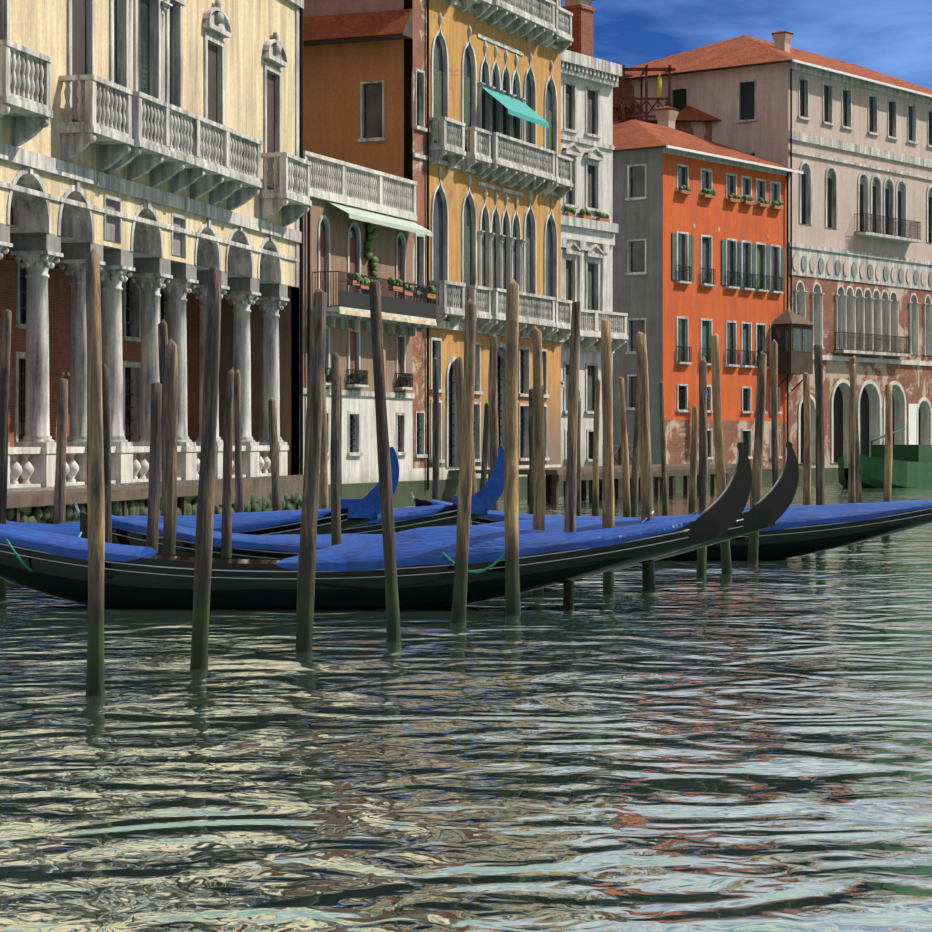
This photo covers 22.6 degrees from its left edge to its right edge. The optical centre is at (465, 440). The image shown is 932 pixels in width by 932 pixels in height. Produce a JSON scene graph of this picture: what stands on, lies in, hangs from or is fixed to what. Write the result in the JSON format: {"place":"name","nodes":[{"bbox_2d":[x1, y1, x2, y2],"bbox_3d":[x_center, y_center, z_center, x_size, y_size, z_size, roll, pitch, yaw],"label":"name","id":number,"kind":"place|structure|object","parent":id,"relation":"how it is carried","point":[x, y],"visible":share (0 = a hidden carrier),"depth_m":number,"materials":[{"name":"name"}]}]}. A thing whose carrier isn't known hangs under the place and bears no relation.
{"place":"outdoors","nodes":[
{"label":"outdoors","id":0,"kind":"place"},
{"bbox_2d":[0,483,931,931],"bbox_3d":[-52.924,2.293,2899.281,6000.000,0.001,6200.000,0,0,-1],"label":"canal water","id":1,"kind":"structure","parent":0,"point":[742,747],"depth_m":16.77,"materials":[{"name":"green liquid"}]},
{"bbox_2d":[0,309,11,597],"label":"mooring pole","id":2,"kind":"object","parent":1,"relation":"in","point":[5,358],"visible":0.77,"depth_m":34.15,"materials":[{"name":"brown wood"}]},
{"bbox_2d":[53,378,67,524],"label":"mooring pole","id":3,"kind":"object","parent":1,"relation":"in","point":[59,514],"visible":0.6,"depth_m":40.47,"materials":[{"name":"brown wood"}]},
{"bbox_2d":[87,371,87,495],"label":"mooring pole","id":4,"kind":"object","parent":1,"relation":"on","point":[87,433],"visible":0.04,"depth_m":34.54,"materials":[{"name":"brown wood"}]},
{"bbox_2d":[85,248,104,695],"bbox_3d":[-3.349,0.874,21.038,0.179,5.239,0.253,0,0,-6],"label":"mooring pole","id":5,"kind":"object","parent":1,"relation":"on","point":[95,679],"visible":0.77,"depth_m":20.99,"materials":[{"name":"brown wood"}]},
{"bbox_2d":[102,362,111,542],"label":"mooring pole","id":6,"kind":"object","parent":1,"relation":"on","point":[106,437],"visible":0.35,"depth_m":36.15,"materials":[{"name":"brown wood"}]},
{"bbox_2d":[146,382,161,552],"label":"mooring pole","id":7,"kind":"object","parent":1,"relation":"on","point":[154,488],"visible":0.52,"depth_m":33.72,"materials":[{"name":"brown wood"}]},
{"bbox_2d":[0,0,319,523],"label":"building","id":8,"kind":"structure","parent":1,"relation":"on","point":[151,152],"depth_m":62.49,"materials":[{"name":"white stone"}]},
{"bbox_2d":[158,319,167,515],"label":"mooring pole","id":9,"kind":"object","parent":1,"relation":"in","point":[162,335],"visible":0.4,"depth_m":40.08,"materials":[{"name":"brown wood"}]},
{"bbox_2d":[163,338,177,554],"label":"mooring pole","id":10,"kind":"object","parent":1,"relation":"in","point":[170,521],"visible":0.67,"depth_m":34.49,"materials":[{"name":"brown wood"}]},
{"bbox_2d":[190,263,220,668],"bbox_3d":[-2.642,0.849,23.482,0.353,5.290,0.213,0,0,-1],"label":"mooring pole","id":11,"kind":"object","parent":1,"relation":"on","point":[202,574],"visible":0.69,"depth_m":23.42,"materials":[{"name":"brown wood"}]},
{"bbox_2d":[22,446,399,536],"bbox_3d":[-6.810,1.264,39.264,11.390,2.340,1.540,0,0,2],"label":"gondola","id":12,"kind":"object","parent":1,"relation":"on","point":[357,512],"visible":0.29,"depth_m":38.94,"materials":[{"name":"blue fabric"}]},
{"bbox_2d":[221,367,233,557],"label":"mooring pole","id":13,"kind":"object","parent":1,"relation":"in","point":[226,541],"visible":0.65,"depth_m":34.93,"materials":[{"name":"brown wood"}]},
{"bbox_2d":[234,370,243,512],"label":"mooring pole","id":14,"kind":"object","parent":1,"relation":"on","point":[238,452],"visible":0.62,"depth_m":42.46,"materials":[{"name":"brown wood"}]},
{"bbox_2d":[6,446,503,533],"bbox_3d":[-4.950,1.264,41.424,11.390,2.340,1.540,0,0,2],"label":"gondola","id":15,"kind":"object","parent":1,"relation":"on","point":[485,497],"visible":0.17,"depth_m":41.11,"materials":[{"name":"blue fabric"}]},
{"bbox_2d":[268,397,281,510],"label":"mooring pole","id":16,"kind":"object","parent":1,"relation":"on","point":[275,480],"visible":0.56,"depth_m":48.45,"materials":[{"name":"brown wood"}]},
{"bbox_2d":[295,288,326,651],"bbox_3d":[-1.721,0.911,25.383,0.416,5.165,0.224,0,0,-33],"label":"mooring pole","id":17,"kind":"object","parent":1,"relation":"on","point":[307,552],"visible":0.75,"depth_m":25.34,"materials":[{"name":"brown wood"}]},
{"bbox_2d":[319,379,328,508],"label":"mooring pole","id":18,"kind":"object","parent":1,"relation":"on","point":[323,495],"visible":0.38,"depth_m":44.12,"materials":[{"name":"brown wood"}]},
{"bbox_2d":[219,151,436,508],"bbox_3d":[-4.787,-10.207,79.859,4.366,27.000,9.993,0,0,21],"label":"building","id":19,"kind":"structure","parent":1,"relation":"on","point":[353,247],"depth_m":79.30,"materials":[{"name":"white paint"}]},
{"bbox_2d":[383,349,385,390],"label":"mooring pole","id":20,"kind":"object","parent":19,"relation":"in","point":[384,366],"visible":0.02,"depth_m":46.14,"materials":[{"name":"brown wood"}]},
{"bbox_2d":[330,352,341,545],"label":"mooring pole","id":21,"kind":"object","parent":1,"relation":"on","point":[335,469],"visible":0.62,"depth_m":34.67,"materials":[{"name":"brown wood"}]},
{"bbox_2d":[340,375,341,503],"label":"mooring pole","id":22,"kind":"object","parent":1,"relation":"in","point":[340,438],"visible":0.23,"depth_m":51.40,"materials":[{"name":"brown wood"}]},
{"bbox_2d":[0,442,751,608],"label":"gondola","id":23,"kind":"object","parent":1,"relation":"on","point":[349,575],"visible":0.85,"depth_m":31.80,"materials":[{"name":"black paint"}]},
{"bbox_2d":[5,511,698,572],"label":"mooring ropes","id":24,"kind":"object","parent":23,"relation":"on","point":[443,553],"visible":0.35,"depth_m":31.49,"materials":[{"name":"teal fabric"}]},
{"bbox_2d":[369,280,400,640],"bbox_3d":[-0.908,0.825,26.705,0.437,5.337,0.184,0,0,-28],"label":"mooring pole","id":25,"kind":"object","parent":1,"relation":"on","point":[393,629],"visible":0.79,"depth_m":26.61,"materials":[{"name":"brown wood"}]},
{"bbox_2d":[199,0,572,503],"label":"building","id":26,"kind":"structure","parent":1,"relation":"on","point":[492,171],"depth_m":88.33,"materials":[{"name":"yellow paint"}]},
{"bbox_2d":[432,357,439,499],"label":"mooring pole","id":27,"kind":"object","parent":1,"relation":"on","point":[436,450],"visible":0.6,"depth_m":49.43,"materials":[{"name":"brown wood"}]},
{"bbox_2d":[74,442,798,577],"bbox_3d":[-0.519,1.224,36.501,11.390,2.420,1.540,0,0,3],"label":"gondola","id":28,"kind":"object","parent":1,"relation":"on","point":[770,509],"visible":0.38,"depth_m":36.16,"materials":[{"name":"black paint"}]},
{"bbox_2d":[455,357,471,524],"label":"mooring pole","id":29,"kind":"object","parent":1,"relation":"in","point":[459,380],"visible":0.25,"depth_m":43.19,"materials":[{"name":"brown wood"}]},
{"bbox_2d":[451,298,476,622],"bbox_3d":[-0.049,0.846,29.445,0.492,5.294,0.198,0,0,43],"label":"mooring pole","id":30,"kind":"object","parent":1,"relation":"on","point":[459,605],"visible":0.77,"depth_m":29.33,"materials":[{"name":"brown wood"}]},
{"bbox_2d":[472,437,476,495],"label":"mooring pole","id":31,"kind":"object","parent":1,"relation":"on","point":[474,488],"visible":0.15,"depth_m":51.47,"materials":[{"name":"brown wood"}]},
{"bbox_2d":[480,402,488,488],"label":"mooring pole","id":32,"kind":"object","parent":1,"relation":"in","point":[485,446],"visible":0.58,"depth_m":58.69,"materials":[{"name":"brown wood"}]},
{"bbox_2d":[489,334,499,510],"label":"mooring pole","id":33,"kind":"object","parent":1,"relation":"in","point":[493,415],"visible":0.56,"depth_m":46.43,"materials":[{"name":"brown wood"}]},
{"bbox_2d":[504,279,520,615],"bbox_3d":[0.620,0.669,30.741,0.216,5.649,0.435,0,0,-9],"label":"mooring pole","id":34,"kind":"object","parent":1,"relation":"on","point":[511,517],"visible":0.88,"depth_m":30.72,"materials":[{"name":"brown wood"}]},
{"bbox_2d":[404,0,627,493],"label":"white palazzo","id":35,"kind":"structure","parent":1,"relation":"on","point":[589,227],"depth_m":101.87,"materials":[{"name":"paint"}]},
{"bbox_2d":[529,388,532,513],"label":"mooring pole","id":36,"kind":"object","parent":1,"relation":"in","point":[530,449],"visible":0.4,"depth_m":63.83,"materials":[{"name":"brown wood"}]},
{"bbox_2d":[532,454,533,505],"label":"mooring pole","id":37,"kind":"object","parent":1,"relation":"on","point":[533,476],"visible":0.04,"depth_m":54.94,"materials":[{"name":"brown wood"}]},
{"bbox_2d":[531,326,544,595],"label":"mooring pole","id":38,"kind":"object","parent":1,"relation":"on","point":[539,459],"visible":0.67,"depth_m":34.40,"materials":[{"name":"brown wood"}]},
{"bbox_2d":[563,300,580,606],"bbox_3d":[1.432,0.776,32.266,0.290,5.435,0.189,0,0,40],"label":"mooring pole","id":39,"kind":"object","parent":1,"relation":"on","point":[571,481],"visible":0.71,"depth_m":32.18,"materials":[{"name":"brown wood"}]},
{"bbox_2d":[576,398,580,515],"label":"mooring pole","id":40,"kind":"object","parent":1,"relation":"on","point":[578,509],"visible":0.44,"depth_m":50.02,"materials":[{"name":"brown wood"}]},
{"bbox_2d":[448,444,735,504],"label":"landing stage","id":41,"kind":"object","parent":1,"relation":"on","point":[554,475],"visible":0.33,"depth_m":93.83,"materials":[{"name":"brown wood"}]},
{"bbox_2d":[592,378,600,515],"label":"mooring pole","id":42,"kind":"object","parent":1,"relation":"in","point":[595,497],"visible":0.71,"depth_m":59.86,"materials":[{"name":"brown wood"}]},
{"bbox_2d":[601,318,614,594],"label":"mooring pole","id":43,"kind":"object","parent":1,"relation":"on","point":[608,457],"visible":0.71,"depth_m":34.72,"materials":[{"name":"brown wood"}]},
{"bbox_2d":[618,376,630,516],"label":"mooring pole","id":44,"kind":"object","parent":1,"relation":"in","point":[625,468],"visible":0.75,"depth_m":53.34,"materials":[{"name":"brown wood"}]},
{"bbox_2d":[631,387,639,516],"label":"mooring pole","id":45,"kind":"object","parent":1,"relation":"on","point":[635,478],"visible":0.54,"depth_m":62.35,"materials":[{"name":"brown wood"}]},
{"bbox_2d":[635,331,655,588],"bbox_3d":[2.818,0.895,36.241,0.364,5.198,0.234,0,0,14],"label":"mooring pole","id":46,"kind":"object","parent":1,"relation":"on","point":[648,568],"visible":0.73,"depth_m":36.17,"materials":[{"name":"brown wood"}]},
{"bbox_2d":[659,380,667,515],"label":"mooring pole","id":47,"kind":"object","parent":1,"relation":"on","point":[663,461],"visible":0.71,"depth_m":65.92,"materials":[{"name":"brown wood"}]},
{"bbox_2d":[613,64,720,140],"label":"houses","id":48,"kind":"structure","parent":1,"relation":"on","point":[693,121],"depth_m":124.07,"materials":[{"name":"brick"}]},
{"bbox_2d":[410,487,931,559],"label":"gondola","id":49,"kind":"object","parent":1,"relation":"on","point":[798,530],"visible":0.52,"depth_m":44.76,"materials":[{"name":"blue fabric"}]},
{"bbox_2d":[688,404,697,513],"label":"mooring pole","id":50,"kind":"object","parent":1,"relation":"on","point":[693,472],"visible":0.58,"depth_m":59.23,"materials":[{"name":"brown wood"}]},
{"bbox_2d":[696,356,707,577],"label":"mooring pole","id":51,"kind":"object","parent":1,"relation":"on","point":[701,568],"visible":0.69,"depth_m":39.05,"materials":[{"name":"brown wood"}]},
{"bbox_2d":[613,106,802,488],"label":"orange house","id":52,"kind":"structure","parent":1,"relation":"on","point":[700,252],"depth_m":113.97,"materials":[{"name":"paint"}]},
{"bbox_2d":[711,333,731,573],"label":"mooring pole","id":53,"kind":"object","parent":1,"relation":"on","point":[726,563],"visible":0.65,"depth_m":40.17,"materials":[{"name":"brown wood"}]},
{"bbox_2d":[747,351,766,562],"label":"mooring pole","id":54,"kind":"object","parent":1,"relation":"on","point":[755,497],"visible":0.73,"depth_m":43.60,"materials":[{"name":"brown wood"}]},
{"bbox_2d":[771,339,778,486],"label":"mooring pole","id":55,"kind":"object","parent":1,"relation":"on","point":[774,417],"visible":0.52,"depth_m":45.76,"materials":[{"name":"brown wood"}]},
{"bbox_2d":[621,30,931,484],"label":"building","id":56,"kind":"structure","parent":1,"relation":"on","point":[853,142],"depth_m":126.45,"materials":[{"name":"paint"}]},
{"bbox_2d":[803,372,810,504],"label":"mooring pole","id":57,"kind":"object","parent":1,"relation":"in","point":[807,448],"visible":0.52,"depth_m":49.28,"materials":[{"name":"brown wood"}]},
{"bbox_2d":[814,344,824,504],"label":"mooring pole","id":58,"kind":"object","parent":1,"relation":"in","point":[819,445],"visible":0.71,"depth_m":49.02,"materials":[{"name":"brown wood"}]},
{"bbox_2d":[848,364,855,544],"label":"mooring pole","id":59,"kind":"object","parent":1,"relation":"on","point":[851,473],"visible":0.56,"depth_m":51.35,"materials":[{"name":"brown wood"}]},
{"bbox_2d":[849,355,861,502],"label":"mooring pole","id":60,"kind":"object","parent":1,"relation":"in","point":[858,488],"visible":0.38,"depth_m":54.34,"materials":[{"name":"brown wood"}]},
{"bbox_2d":[838,428,931,487],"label":"work barge","id":61,"kind":"object","parent":1,"relation":"on","point":[911,465],"visible":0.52,"depth_m":114.70,"materials":[{"name":"green paint"}]},
{"bbox_2d":[881,384,892,538],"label":"mooring pole","id":62,"kind":"object","parent":1,"relation":"on","point":[888,459],"visible":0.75,"depth_m":54.49,"materials":[{"name":"brown wood"}]},
{"bbox_2d":[561,0,931,89],"label":"sky","id":63,"kind":"structure","parent":0,"point":[893,38],"materials":[{"name":"blue"}]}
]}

